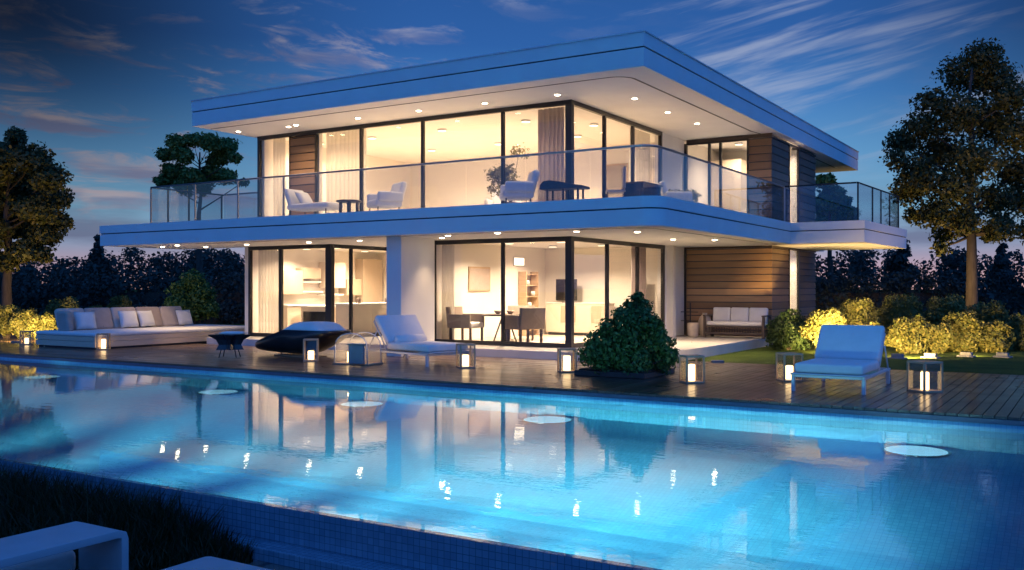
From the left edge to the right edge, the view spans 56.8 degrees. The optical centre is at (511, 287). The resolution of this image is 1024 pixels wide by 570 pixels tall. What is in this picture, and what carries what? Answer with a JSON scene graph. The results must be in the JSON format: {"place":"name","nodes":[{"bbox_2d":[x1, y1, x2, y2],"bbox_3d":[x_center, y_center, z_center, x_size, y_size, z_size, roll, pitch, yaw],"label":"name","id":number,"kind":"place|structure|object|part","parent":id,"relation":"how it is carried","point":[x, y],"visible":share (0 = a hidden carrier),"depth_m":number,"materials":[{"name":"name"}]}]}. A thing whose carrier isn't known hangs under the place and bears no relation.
{"place":"outdoors","nodes":[
{"label":"outdoors","id":0,"kind":"place"},
{"bbox_2d":[0,304,20,337],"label":"clipped shrub","id":1,"kind":"object","parent":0,"point":[6,312],"visible":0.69,"depth_m":30.78,"materials":[{"name":"green plant"}]},
{"bbox_2d":[248,561,298,569],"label":"paving","id":2,"kind":"structure","parent":0,"point":[266,565],"depth_m":7.46,"materials":[{"name":"grey stone"}]},
{"bbox_2d":[335,302,386,332],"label":"kitchen island","id":3,"kind":"structure","parent":0,"point":[365,315],"depth_m":28.71,"materials":[{"name":"white laminate"}]},
{"bbox_3d":[-4.526,0.970,28.739,0.017,0.840,0.840,0,0,32],"label":"door","id":4,"kind":"part","parent":3,"relation":"part of","materials":[{"name":"beige wood"}]},
{"bbox_3d":[-4.073,0.970,29.470,0.017,0.840,0.840,0,0,32],"label":"door","id":5,"kind":"part","parent":3,"relation":"part of","materials":[{"name":"beige wood"}]},
{"bbox_2d":[207,333,810,363],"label":"terrace","id":6,"kind":"structure","parent":0,"point":[707,346],"depth_m":24.45,"materials":[{"name":"stone"}]},
{"bbox_2d":[99,30,906,355],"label":"house","id":7,"kind":"structure","parent":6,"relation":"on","point":[747,164],"depth_m":26.34,"materials":[{"name":"paint"}]},
{"bbox_2d":[258,250,278,332],"bbox_3d":[-7.300,0.120,28.555,1.004,2.620,0.094,0,0,32],"label":"curtain","id":8,"kind":"object","parent":7,"relation":"hanging from","point":[268,291],"visible":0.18,"depth_m":28.55,"materials":[{"name":"white fabric"}]},
{"bbox_2d":[273,138,285,215],"bbox_3d":[-7.003,-3.185,28.465,0.504,2.610,0.093,0,0,32],"label":"curtain","id":9,"kind":"object","parent":7,"relation":"hanging from","point":[279,157],"visible":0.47,"depth_m":28.45,"materials":[{"name":"white fabric"}]},
{"bbox_2d":[285,189,343,214],"bbox_3d":[-5.449,-2.301,25.970,1.632,0.881,0.700,0,0,32],"label":"chaise longue","id":10,"kind":"object","parent":7,"relation":"on","point":[300,200],"visible":0.85,"depth_m":25.95,"materials":[{"name":"white fabric"}]},
{"bbox_2d":[300,305,335,322],"bbox_3d":[-5.925,1.000,29.442,1.160,0.900,0.660,0,0,12],"label":"kitchen counter","id":11,"kind":"object","parent":7,"relation":"on","point":[309,313],"visible":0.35,"depth_m":29.17,"materials":[{"name":"white laminate"}]},
{"bbox_3d":[-6.013,0.930,29.144,0.890,0.400,0.017,0,0,12],"label":"door","id":12,"kind":"part","parent":11,"relation":"part of","materials":[{"name":"grey wood"}]},
{"bbox_2d":[283,259,381,328],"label":"kitchen units","id":13,"kind":"object","parent":7,"relation":"on","point":[367,284],"visible":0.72,"depth_m":31.56,"materials":[{"name":"white laminate"}]},
{"bbox_2d":[326,129,365,212],"bbox_3d":[-4.751,-3.185,27.069,1.504,2.610,0.094,0,0,32],"label":"curtain","id":14,"kind":"object","parent":7,"relation":"hanging from","point":[342,150],"visible":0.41,"depth_m":27.12,"materials":[{"name":"white fabric"}]},
{"bbox_2d":[336,199,361,212],"bbox_3d":[-4.325,-2.091,25.096,0.680,0.461,0.680,0,0,32],"label":"coffee table","id":15,"kind":"object","parent":7,"relation":"on","point":[348,201],"visible":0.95,"depth_m":24.99,"materials":[{"name":"brown wood"}]},
{"bbox_2d":[367,181,406,210],"bbox_3d":[-3.280,-2.321,24.815,0.882,0.925,0.940,0,0,-28],"label":"easy chair","id":16,"kind":"object","parent":7,"relation":"on","point":[393,198],"visible":0.92,"depth_m":24.50,"materials":[{"name":"white fabric"}]},
{"bbox_2d":[442,244,453,338],"bbox_3d":[-1.702,0.120,25.154,0.404,2.620,0.093,0,0,32],"label":"curtain","id":17,"kind":"object","parent":7,"relation":"hanging from","point":[447,275],"visible":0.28,"depth_m":25.13,"materials":[{"name":"white fabric"}]},
{"bbox_2d":[446,306,484,340],"bbox_3d":[-1.256,0.974,25.246,0.772,0.952,0.853,0,0,26],"label":"dining chair","id":18,"kind":"object","parent":7,"relation":"on","point":[458,318],"visible":0.94,"depth_m":24.98,"materials":[{"name":"white fabric"}]},
{"bbox_2d":[468,266,489,291],"bbox_3d":[-0.924,-0.250,26.929,0.034,0.700,1.100,0,0,32],"label":"picture frame","id":19,"kind":"object","parent":7,"relation":"attached to","point":[478,278],"visible":1,"depth_m":26.86,"materials":[{"name":"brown wood"}]},
{"bbox_2d":[484,190,520,203],"bbox_3d":[-0.250,-2.321,26.590,0.940,0.925,0.882,0,0,12],"label":"planter","id":20,"kind":"object","parent":7,"relation":"on","point":[495,200],"visible":0.16,"depth_m":26.80,"materials":[{"name":"white ceramic"}]},
{"bbox_2d":[484,142,529,202],"bbox_3d":[-0.138,-2.846,24.778,1.204,1.971,1.298,0,0,32],"label":"potted plant","id":21,"kind":"object","parent":7,"relation":"on","point":[496,172],"visible":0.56,"depth_m":24.76,"materials":[{"name":"green plant"}]},
{"bbox_2d":[513,257,523,265],"bbox_3d":[0.208,-0.800,28.757,0.036,0.260,0.600,0,0,32],"label":"wall light","id":22,"kind":"object","parent":7,"relation":"attached to","point":[518,261],"visible":1,"depth_m":28.71,"materials":[{"name":"metal"}]},
{"bbox_2d":[499,169,539,202],"bbox_3d":[0.175,-2.321,22.477,0.882,0.925,0.940,0,0,-8],"label":"easy chair","id":23,"kind":"object","parent":7,"relation":"on","point":[517,190],"visible":0.99,"depth_m":22.08,"materials":[{"name":"white fabric"}]},
{"bbox_2d":[518,271,538,335],"bbox_3d":[0.509,0.475,28.982,0.280,1.950,0.740,0,0,32],"label":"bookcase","id":24,"kind":"object","parent":7,"relation":"on","point":[523,285],"visible":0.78,"depth_m":28.74,"materials":[{"name":"brown wood"}]},
{"bbox_2d":[485,338,578,342],"bbox_3d":[0.358,1.447,25.722,2.100,0.010,2.300,0,0,32],"label":"rug","id":25,"kind":"object","parent":7,"relation":"on","point":[544,340],"visible":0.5,"depth_m":25.95,"materials":[{"name":"grey fabric"}]},
{"bbox_2d":[482,314,518,341],"bbox_3d":[-0.181,1.079,25.174,1.240,0.759,1.240,0,0,32],"label":"dining table","id":26,"kind":"object","parent":25,"relation":"on","point":[499,325],"visible":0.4,"depth_m":25.00,"materials":[{"name":"brown wood"}]},
{"bbox_2d":[505,306,534,340],"bbox_3d":[0.247,0.974,26.255,0.853,0.952,0.772,0,0,2],"label":"dining chair","id":27,"kind":"object","parent":25,"relation":"on","point":[516,309],"visible":0.17,"depth_m":26.52,"materials":[{"name":"beige fabric"}]},
{"bbox_2d":[505,307,545,342],"bbox_3d":[0.343,0.974,24.413,0.853,0.952,0.772,0,0,-34],"label":"dining chair","id":28,"kind":"object","parent":25,"relation":"on","point":[527,319],"visible":0.88,"depth_m":24.14,"materials":[{"name":"grey fabric"}]},
{"bbox_2d":[538,107,563,200],"bbox_3d":[0.975,-3.185,23.637,0.754,2.610,0.094,0,0,32],"label":"curtain","id":29,"kind":"object","parent":7,"relation":"hanging from","point":[550,133],"visible":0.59,"depth_m":23.63,"materials":[{"name":"grey fabric"}]},
{"bbox_2d":[539,180,589,200],"bbox_3d":[1.220,-2.173,21.899,1.080,0.626,0.480,0,0,26],"label":"side table","id":30,"kind":"object","parent":7,"relation":"on","point":[547,186],"visible":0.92,"depth_m":21.78,"materials":[{"name":"wood"}]},
{"bbox_2d":[545,302,614,335],"bbox_3d":[2.079,0.950,29.067,2.140,1.000,0.540,0,0,32],"label":"sideboard","id":31,"kind":"object","parent":7,"relation":"on","point":[588,317],"visible":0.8,"depth_m":28.79,"materials":[{"name":"white wood"}]},
{"bbox_3d":[1.273,0.967,29.262,0.505,0.765,0.017,0,0,32],"label":"door","id":32,"kind":"part","parent":31,"relation":"part of","materials":[{"name":"beige wood"}]},
{"bbox_2d":[556,279,576,300],"bbox_3d":[1.686,0.089,29.288,0.720,0.720,0.160,0,0,32],"label":"television","id":33,"kind":"object","parent":31,"relation":"on","point":[560,289],"visible":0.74,"depth_m":29.33,"materials":[{"name":"black glass"}]},
{"bbox_3d":[1.720,0.798,28.985,0.505,0.510,0.017,0,0,32],"label":"door","id":34,"kind":"part","parent":31,"relation":"part of","materials":[{"name":"beige wood"}]},
{"bbox_3d":[2.166,0.967,28.709,0.505,0.765,0.017,0,0,32],"label":"door","id":35,"kind":"part","parent":31,"relation":"part of","materials":[{"name":"beige wood"}]},
{"bbox_3d":[2.612,0.798,28.432,0.505,0.510,0.017,0,0,32],"label":"door","id":36,"kind":"part","parent":31,"relation":"part of","materials":[{"name":"beige wood"}]},
{"bbox_2d":[605,167,625,197],"bbox_3d":[2.494,-2.380,22.810,0.460,1.040,0.460,0,0,2],"label":"upright chair","id":37,"kind":"object","parent":7,"relation":"on","point":[622,191],"visible":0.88,"depth_m":22.59,"materials":[{"name":"grey fabric"}]},
{"bbox_2d":[631,246,645,298],"bbox_3d":[3.616,0.120,26.995,0.094,2.620,0.904,0,0,32],"label":"curtain","id":38,"kind":"object","parent":7,"relation":"hanging from","point":[642,269],"visible":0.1,"depth_m":27.07,"materials":[{"name":"grey fabric"}]},
{"bbox_2d":[630,128,649,181],"bbox_3d":[3.669,-3.185,27.080,0.094,2.610,1.304,0,0,32],"label":"curtain","id":39,"kind":"object","parent":7,"relation":"hanging from","point":[642,137],"visible":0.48,"depth_m":27.16,"materials":[{"name":"white fabric"}]},
{"bbox_2d":[625,181,662,196],"bbox_3d":[3.307,-2.240,23.835,0.560,0.760,1.200,0,0,32],"label":"console table","id":40,"kind":"object","parent":7,"relation":"on","point":[646,189],"visible":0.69,"depth_m":23.45,"materials":[{"name":"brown wood"}]},
{"bbox_2d":[658,181,692,201],"bbox_3d":[4.271,-2.321,24.843,0.882,0.925,0.940,0,0,2],"label":"easy chair","id":41,"kind":"object","parent":7,"relation":"on","point":[685,195],"visible":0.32,"depth_m":24.38,"materials":[{"name":"white fabric"}]},
{"bbox_2d":[668,188,700,201],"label":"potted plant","id":42,"kind":"object","parent":7,"relation":"on","point":[695,195],"visible":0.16,"depth_m":25.98,"materials":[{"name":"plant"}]},
{"bbox_2d":[788,250,799,313],"bbox_3d":[8.888,0.130,29.834,0.065,2.640,1.157,0,0,32],"label":"slit window","id":43,"kind":"structure","parent":7,"relation":"in","point":[798,252],"depth_m":30.22,"materials":[{"name":"black glass"}]},
{"bbox_2d":[788,145,799,221],"bbox_3d":[8.888,-3.145,29.834,0.065,2.570,1.157,0,0,32],"label":"slit window","id":44,"kind":"structure","parent":7,"relation":"in","point":[798,150],"depth_m":30.22,"materials":[{"name":"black glass"}]},
{"bbox_2d":[681,303,693,335],"bbox_3d":[5.407,0.950,28.780,0.278,1.000,0.508,0,0,-33],"label":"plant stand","id":45,"kind":"object","parent":6,"relation":"on","point":[690,320],"visible":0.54,"depth_m":28.74,"materials":[{"name":"black metal"}]},
{"bbox_2d":[687,322,698,336],"bbox_3d":[5.385,1.240,28.136,0.340,0.420,0.340,0,0,32],"label":"vase","id":46,"kind":"object","parent":6,"relation":"on","point":[692,329],"visible":1,"depth_m":28.00,"materials":[{"name":"ceramic"}]},
{"bbox_2d":[703,307,771,338],"bbox_3d":[6.600,1.014,27.724,1.830,0.873,0.780,0,0,32],"label":"garden sofa","id":47,"kind":"object","parent":6,"relation":"on","point":[738,317],"visible":0.98,"depth_m":27.68,"materials":[{"name":"white fabric"}]},
{"bbox_2d":[0,0,1023,288],"label":"sky","id":48,"kind":"structure","parent":0,"point":[103,83],"materials":[{"name":"blue"}]},
{"bbox_2d":[9,289,1023,374],"bbox_3d":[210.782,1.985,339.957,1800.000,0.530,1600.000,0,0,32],"label":"lawn","id":49,"kind":"structure","parent":0,"point":[984,362],"depth_m":22.74,"materials":[{"name":"green plant"}]},
{"bbox_2d":[7,307,37,338],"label":"clipped shrub","id":50,"kind":"object","parent":49,"relation":"on","point":[19,321],"visible":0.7,"depth_m":30.35,"materials":[{"name":"yellow plant"}]},
{"bbox_2d":[0,126,75,308],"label":"tree","id":51,"kind":"object","parent":49,"relation":"on","point":[33,221],"visible":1,"depth_m":35.54,"materials":[{"name":"green plant"}]},
{"bbox_2d":[24,311,57,339],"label":"clipped shrub","id":52,"kind":"object","parent":49,"relation":"on","point":[38,322],"visible":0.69,"depth_m":29.84,"materials":[{"name":"yellow plant"}]},
{"bbox_2d":[0,521,128,569],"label":"bench","id":53,"kind":"object","parent":49,"relation":"on","point":[97,546],"visible":1,"depth_m":5.88,"materials":[{"name":"fabric"}]},
{"bbox_2d":[88,304,102,307],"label":"clipped shrub","id":54,"kind":"object","parent":49,"relation":"on","point":[97,306],"visible":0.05,"depth_m":35.99,"materials":[{"name":"green plant"}]},
{"bbox_2d":[87,233,114,292],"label":"tree","id":55,"kind":"object","parent":49,"relation":"on","point":[97,250],"visible":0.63,"depth_m":69.79,"materials":[{"name":"green plant"}]},
{"bbox_2d":[104,295,132,307],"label":"clipped shrub","id":56,"kind":"object","parent":49,"relation":"on","point":[122,301],"visible":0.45,"depth_m":35.86,"materials":[{"name":"green plant"}]},
{"bbox_2d":[0,263,244,323],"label":"hedge","id":57,"kind":"object","parent":49,"relation":"on","point":[232,306],"visible":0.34,"depth_m":44.67,"materials":[{"name":"green plant"}]},
{"bbox_2d":[0,453,258,569],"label":"tall grass","id":58,"kind":"structure","parent":49,"relation":"on","point":[160,537],"depth_m":7.94,"materials":[{"name":"green plant"}]},
{"bbox_2d":[162,267,221,324],"bbox_3d":[-12.197,0.471,36.171,2.208,2.515,1.654,0,0,-13],"label":"dark bush","id":59,"kind":"object","parent":49,"relation":"on","point":[198,302],"visible":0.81,"depth_m":35.85,"materials":[{"name":"green plant"}]},
{"bbox_2d":[152,131,249,273],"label":"tree","id":60,"kind":"object","parent":49,"relation":"on","point":[223,150],"visible":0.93,"depth_m":51.44,"materials":[{"name":"green plant"}]},
{"bbox_2d":[162,556,270,569],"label":"garden daybed","id":61,"kind":"object","parent":49,"relation":"on","point":[209,563],"visible":1,"depth_m":5.16,"materials":[{"name":"fabric"}]},
{"bbox_2d":[0,354,1023,569],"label":"swimming pool","id":62,"kind":"structure","parent":49,"relation":"in","point":[457,516],"depth_m":10.67,"materials":[{"name":"liquid"}]},
{"bbox_2d":[0,359,1023,493],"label":"water","id":63,"kind":"structure","parent":62,"relation":"in","point":[113,422],"depth_m":11.78,"materials":[{"name":"blue liquid"}]},
{"bbox_2d":[0,246,1023,292],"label":"wood","id":64,"kind":"object","parent":49,"relation":"on","point":[949,265],"visible":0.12,"depth_m":80.15,"materials":[{"name":"green plant"}]},
{"bbox_2d":[7,354,1023,420],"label":"deck base","id":65,"kind":"object","parent":49,"relation":"on","point":[578,391],"visible":0.11,"depth_m":15.09,"materials":[{"name":"wood"}]},
{"bbox_2d":[0,334,593,387],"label":"deck","id":66,"kind":"structure","parent":65,"relation":"on","point":[512,372],"depth_m":20.68,"materials":[{"name":"brown wood"}]},
{"bbox_2d":[19,331,33,344],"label":"lantern","id":67,"kind":"object","parent":66,"relation":"on","point":[27,341],"visible":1,"depth_m":27.36,"materials":[{"name":"grey wood"}]},
{"bbox_2d":[43,296,80,320],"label":"clipped shrub","id":68,"kind":"object","parent":66,"relation":"on","point":[73,303],"visible":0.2,"depth_m":31.36,"materials":[{"name":"green plant"}]},
{"bbox_2d":[96,326,110,349],"bbox_3d":[-10.896,1.330,25.234,0.300,0.640,0.300,0,0,-12],"label":"lantern","id":69,"kind":"object","parent":66,"relation":"on","point":[103,344],"visible":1,"depth_m":25.18,"materials":[{"name":"grey wood"}]},
{"bbox_2d":[36,306,244,349],"bbox_3d":[-10.718,1.116,28.354,2.730,1.068,5.830,0,0,32],"label":"sofa","id":70,"kind":"object","parent":66,"relation":"on","point":[125,327],"visible":0.94,"depth_m":27.34,"materials":[{"name":"white fabric"}]},
{"bbox_2d":[208,331,251,357],"bbox_3d":[-6.675,1.342,22.548,0.995,0.624,0.837,0,0,2],"label":"side table","id":71,"kind":"object","parent":66,"relation":"on","point":[229,340],"visible":1,"depth_m":22.41,"materials":[{"name":"black"}]},
{"bbox_2d":[255,321,350,357],"bbox_3d":[-5.069,1.226,22.851,2.950,0.852,1.144,0,0,38],"label":"curved lounge","id":72,"kind":"object","parent":66,"relation":"on","point":[288,341],"visible":0.94,"depth_m":22.26,"materials":[{"name":"black fabric"},{"name":"black plastic"}]},
{"bbox_2d":[303,338,318,361],"bbox_3d":[-4.540,1.383,21.366,0.330,0.533,0.330,0,0,-8],"label":"lantern","id":73,"kind":"object","parent":66,"relation":"on","point":[310,356],"visible":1,"depth_m":21.23,"materials":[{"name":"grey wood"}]},
{"bbox_2d":[332,332,382,365],"bbox_3d":[-3.359,1.304,20.414,0.920,0.692,0.720,0,0,24],"label":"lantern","id":74,"kind":"object","parent":66,"relation":"on","point":[356,354],"visible":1,"depth_m":20.06,"materials":[{"name":"clear glass"}]},
{"bbox_2d":[365,314,471,366],"bbox_3d":[-2.140,1.131,20.984,1.210,1.038,2.431,0,0,-44],"label":"sun lounger","id":75,"kind":"object","parent":66,"relation":"on","point":[405,335],"visible":0.88,"depth_m":20.92,"materials":[{"name":"fabric"}]},
{"bbox_2d":[456,343,475,368],"bbox_3d":[-0.957,1.343,19.514,0.330,0.614,0.330,0,0,-20],"label":"lantern","id":76,"kind":"object","parent":66,"relation":"on","point":[465,361],"visible":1,"depth_m":19.45,"materials":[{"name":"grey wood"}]},
{"bbox_2d":[574,367,674,378],"bbox_3d":[2.159,1.585,18.069,1.440,0.125,1.440,0,0,32],"label":"planter","id":77,"kind":"object","parent":66,"relation":"on","point":[590,371],"visible":0.58,"depth_m":17.48,"materials":[{"name":"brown wood"}]},
{"bbox_2d":[575,291,679,377],"bbox_3d":[2.134,0.917,17.622,1.262,1.734,1.937,0,0,71],"label":"dark bush","id":78,"kind":"object","parent":77,"relation":"in","point":[635,338],"visible":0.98,"depth_m":17.46,"materials":[{"name":"green plant"}]},
{"bbox_2d":[535,361,1023,419],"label":"deck","id":79,"kind":"structure","parent":65,"relation":"on","point":[995,396],"depth_m":15.36,"materials":[{"name":"brown wood"}]},
{"bbox_2d":[557,348,576,372],"bbox_3d":[1.076,1.293,18.526,0.340,0.714,0.340,0,0,-5],"label":"lantern","id":80,"kind":"object","parent":79,"relation":"on","point":[566,364],"visible":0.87,"depth_m":18.46,"materials":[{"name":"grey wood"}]},
{"bbox_2d":[679,354,704,383],"bbox_3d":[3.124,1.290,16.444,0.340,0.720,0.340,0,0,-12],"label":"lantern","id":81,"kind":"object","parent":79,"relation":"on","point":[691,373],"visible":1,"depth_m":16.39,"materials":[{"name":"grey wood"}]},
{"bbox_2d":[776,346,802,381],"bbox_3d":[4.903,1.336,16.726,0.360,0.628,0.360,0,0,-8],"label":"lantern","id":82,"kind":"object","parent":79,"relation":"on","point":[788,370],"visible":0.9,"depth_m":16.67,"materials":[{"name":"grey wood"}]},
{"bbox_2d":[790,325,890,394],"bbox_3d":[5.506,1.146,15.750,1.140,1.008,2.232,0,0,32],"label":"sun lounger","id":83,"kind":"object","parent":79,"relation":"on","point":[850,352],"visible":1,"depth_m":15.88,"materials":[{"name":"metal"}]},
{"bbox_2d":[907,360,942,393],"bbox_3d":[6.549,1.298,15.011,0.380,0.704,0.380,0,0,-20],"label":"lantern","id":84,"kind":"object","parent":79,"relation":"on","point":[924,382],"visible":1,"depth_m":14.91,"materials":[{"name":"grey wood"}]},
{"bbox_2d":[711,360,723,362],"bbox_3d":[4.547,1.660,20.950,0.400,0.120,0.240,0,0,0],"label":"garden spotlight","id":85,"kind":"object","parent":49,"relation":"on","point":[717,361],"visible":0.31,"depth_m":20.89,"materials":[{"name":"grey"}]},
{"bbox_2d":[765,308,814,350],"bbox_3d":[7.720,1.188,26.227,1.330,1.269,1.426,0,0,32],"label":"dark bush","id":86,"kind":"object","parent":49,"relation":"on","point":[784,328],"visible":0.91,"depth_m":26.00,"materials":[{"name":"green plant"}]},
{"bbox_2d":[798,307,846,348],"bbox_3d":[8.388,1.114,25.565,1.357,1.230,0.900,0,0,0],"label":"clipped shrub","id":87,"kind":"object","parent":49,"relation":"on","point":[812,327],"visible":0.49,"depth_m":25.33,"materials":[{"name":"yellow plant"}]},
{"bbox_2d":[815,172,861,288],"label":"tree","id":88,"kind":"object","parent":49,"relation":"on","point":[833,202],"visible":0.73,"depth_m":49.92,"materials":[{"name":"green plant"}]},
{"bbox_2d":[838,297,882,324],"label":"clipped shrub","id":89,"kind":"object","parent":49,"relation":"on","point":[855,312],"visible":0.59,"depth_m":26.82,"materials":[{"name":"yellow plant"}]},
{"bbox_2d":[854,320,887,346],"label":"clipped shrub","id":90,"kind":"object","parent":49,"relation":"on","point":[874,323],"visible":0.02,"depth_m":24.98,"materials":[{"name":"yellow plant"}]},
{"bbox_2d":[888,353,907,358],"bbox_3d":[9.374,1.660,23.000,0.240,0.120,0.400,0,0,-44],"label":"garden spotlight","id":91,"kind":"object","parent":49,"relation":"on","point":[896,356],"visible":1,"depth_m":22.92,"materials":[{"name":"grey"}]},
{"bbox_2d":[880,239,919,291],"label":"tree","id":92,"kind":"object","parent":49,"relation":"on","point":[897,262],"visible":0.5,"depth_m":65.46,"materials":[{"name":"green plant"}]},
{"bbox_2d":[873,291,927,332],"bbox_3d":[11.273,0.914,27.511,1.497,1.627,1.044,0,0,-20],"label":"clipped shrub","id":93,"kind":"object","parent":49,"relation":"on","point":[903,305],"visible":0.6,"depth_m":27.33,"materials":[{"name":"green plant"}]},
{"bbox_2d":[885,314,931,353],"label":"clipped shrub","id":94,"kind":"object","parent":49,"relation":"on","point":[904,336],"visible":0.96,"depth_m":24.83,"materials":[{"name":"yellow plant"}]},
{"bbox_2d":[815,264,1023,322],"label":"hedge","id":95,"kind":"object","parent":49,"relation":"on","point":[826,297],"visible":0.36,"depth_m":43.55,"materials":[{"name":"green plant"}]},
{"bbox_2d":[921,353,940,358],"bbox_3d":[10.266,1.660,23.200,0.240,0.120,0.400,0,0,-44],"label":"garden spotlight","id":96,"kind":"object","parent":49,"relation":"on","point":[931,355],"visible":1,"depth_m":23.13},
{"bbox_2d":[921,321,956,353],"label":"clipped shrub","id":97,"kind":"object","parent":49,"relation":"on","point":[942,337],"visible":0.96,"depth_m":24.85,"materials":[{"name":"yellow plant"}]},
{"bbox_2d":[922,293,970,325],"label":"clipped shrub","id":98,"kind":"object","parent":49,"relation":"on","point":[950,304],"visible":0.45,"depth_m":27.35,"materials":[{"name":"green plant"}]},
{"bbox_2d":[877,37,1023,310],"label":"tree","id":99,"kind":"object","parent":49,"relation":"on","point":[984,76],"visible":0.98,"depth_m":37.75,"materials":[{"name":"green plant"}]},
{"bbox_2d":[938,310,985,351],"bbox_3d":[12.117,1.218,25.562,1.369,1.258,1.086,0,0,32],"label":"clipped shrub","id":100,"kind":"object","parent":49,"relation":"on","point":[965,326],"visible":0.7,"depth_m":25.30,"materials":[{"name":"green plant"}]},
{"bbox_2d":[956,352,975,357],"bbox_3d":[11.334,1.660,23.600,0.240,0.120,0.400,0,0,-44],"label":"garden spotlight","id":101,"kind":"object","parent":49,"relation":"on","point":[966,354],"visible":1,"depth_m":23.54,"materials":[{"name":"white"}]},
{"bbox_2d":[967,300,1010,347],"bbox_3d":[13.253,1.079,26.438,1.515,1.540,1.202,0,0,-35],"label":"clipped shrub","id":102,"kind":"object","parent":49,"relation":"on","point":[991,314],"visible":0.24,"depth_m":26.36,"materials":[{"name":"green plant"}]},
{"bbox_2d":[976,320,1016,352],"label":"clipped shrub","id":103,"kind":"object","parent":49,"relation":"on","point":[998,338],"visible":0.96,"depth_m":25.32,"materials":[{"name":"green plant"}]},
{"bbox_2d":[983,242,1017,292],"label":"tree","id":104,"kind":"object","parent":49,"relation":"on","point":[1002,262],"visible":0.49,"depth_m":69.67,"materials":[{"name":"green plant"}]},
{"bbox_2d":[992,352,1012,357],"bbox_3d":[12.135,1.660,23.400,0.240,0.120,0.400,0,0,-44],"label":"garden spotlight","id":105,"kind":"object","parent":49,"relation":"on","point":[1001,355],"visible":1,"depth_m":23.33,"materials":[{"name":"grey metal"}]},
{"bbox_2d":[1008,313,1023,350],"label":"clipped shrub","id":106,"kind":"object","parent":49,"relation":"on","point":[1017,330],"visible":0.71,"depth_m":25.82,"materials":[{"name":"green plant"}]},
{"bbox_2d":[698,313,710,335],"bbox_3d":[5.792,1.100,28.413,0.420,0.700,0.420,0,0,32],"label":"vase","id":107,"kind":"object","parent":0,"point":[700,320],"visible":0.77,"depth_m":28.29,"materials":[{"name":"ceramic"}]}
]}

